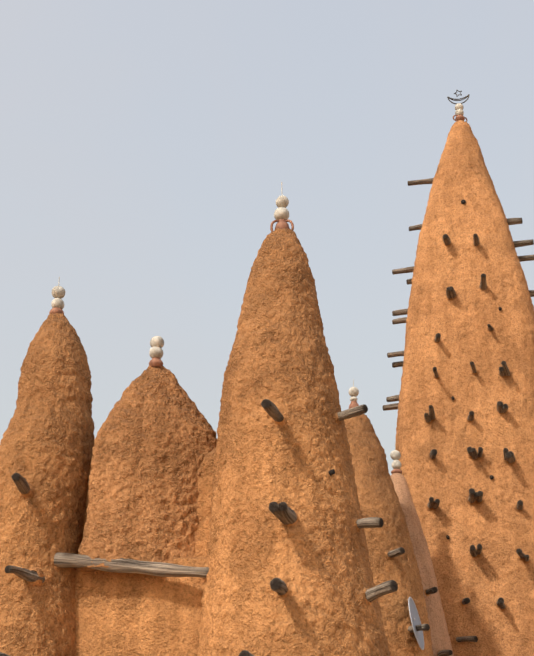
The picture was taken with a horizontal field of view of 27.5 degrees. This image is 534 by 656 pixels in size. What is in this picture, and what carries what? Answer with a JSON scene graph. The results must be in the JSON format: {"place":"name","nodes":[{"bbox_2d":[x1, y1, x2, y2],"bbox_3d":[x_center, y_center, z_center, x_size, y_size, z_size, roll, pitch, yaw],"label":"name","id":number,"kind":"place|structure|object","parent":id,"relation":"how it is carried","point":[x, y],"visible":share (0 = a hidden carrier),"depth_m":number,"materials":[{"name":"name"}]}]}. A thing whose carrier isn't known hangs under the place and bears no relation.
{"place":"outdoors","nodes":[
{"label":"outdoors","id":0,"kind":"place"},
{"bbox_2d":[0,0,533,475],"label":"sky","id":1,"kind":"structure","parent":0,"point":[148,147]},
{"label":"laterite ground","id":2,"kind":"structure","parent":0,"visible":0},
{"bbox_2d":[0,313,94,655],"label":"buttress","id":3,"kind":"structure","parent":2,"relation":"on","point":[47,443],"depth_m":8.63,"materials":[{"name":"orange soil"}]},
{"bbox_2d":[75,557,206,655],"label":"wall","id":4,"kind":"structure","parent":2,"relation":"on","point":[127,614],"depth_m":8.31,"materials":[{"name":"orange soil"}]},
{"bbox_2d":[81,448,215,556],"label":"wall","id":5,"kind":"structure","parent":4,"relation":"on","point":[204,489],"depth_m":8.60,"materials":[{"name":"orange soil"}]},
{"bbox_2d":[77,365,216,570],"bbox_3d":[-0.923,1.091,8.823,1.099,1.747,0.453,0,-21,-1],"label":"parapet cone","id":6,"kind":"object","parent":5,"relation":"on","point":[155,441],"visible":0.85,"depth_m":8.60,"materials":[{"name":"brown soil"}]},
{"bbox_2d":[49,90,469,473],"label":"finials","id":7,"kind":"object","parent":6,"relation":"on","point":[281,214],"visible":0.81,"depth_m":9.51,"materials":[{"name":"ceramic"}]},
{"bbox_2d":[197,228,389,655],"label":"corner buttress","id":8,"kind":"object","parent":2,"relation":"on","point":[315,556],"visible":1,"depth_m":7.98,"materials":[{"name":"orange soil"}]},
{"bbox_2d":[0,178,533,655],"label":"wooden beams","id":9,"kind":"structure","parent":8,"relation":"attached to","point":[282,512],"depth_m":8.38,"materials":[{"name":"brown wood"}]},
{"bbox_2d":[15,242,531,655],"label":"mud collars round sticks","id":10,"kind":"object","parent":9,"relation":"attached to","point":[30,493],"visible":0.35,"depth_m":12.03,"materials":[{"name":"brown soil"}]},
{"bbox_2d":[328,200,501,538],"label":"holes","id":11,"kind":"object","parent":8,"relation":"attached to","point":[331,472],"visible":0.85,"depth_m":14.49,"materials":[{"name":"black"}]},
{"bbox_2d":[344,414,433,655],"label":"buttress","id":12,"kind":"structure","parent":2,"relation":"on","point":[377,495],"depth_m":12.20,"materials":[{"name":"orange soil"}]},
{"bbox_2d":[408,597,423,649],"bbox_3d":[1.595,3.154,11.632,0.110,0.554,0.562,-7,-22,17],"label":"satellite dish","id":13,"kind":"object","parent":12,"relation":"attached to","point":[414,617],"visible":0.92,"depth_m":11.68,"materials":[{"name":"grey metal"}]},
{"bbox_2d":[390,473,453,655],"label":"pale buttress side","id":14,"kind":"structure","parent":2,"relation":"on","point":[440,638],"depth_m":13.28,"materials":[{"name":"orange soil"}]},
{"bbox_2d":[396,119,533,655],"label":"minaret tower","id":15,"kind":"structure","parent":2,"relation":"on","point":[497,526],"depth_m":15.05,"materials":[{"name":"orange soil"}]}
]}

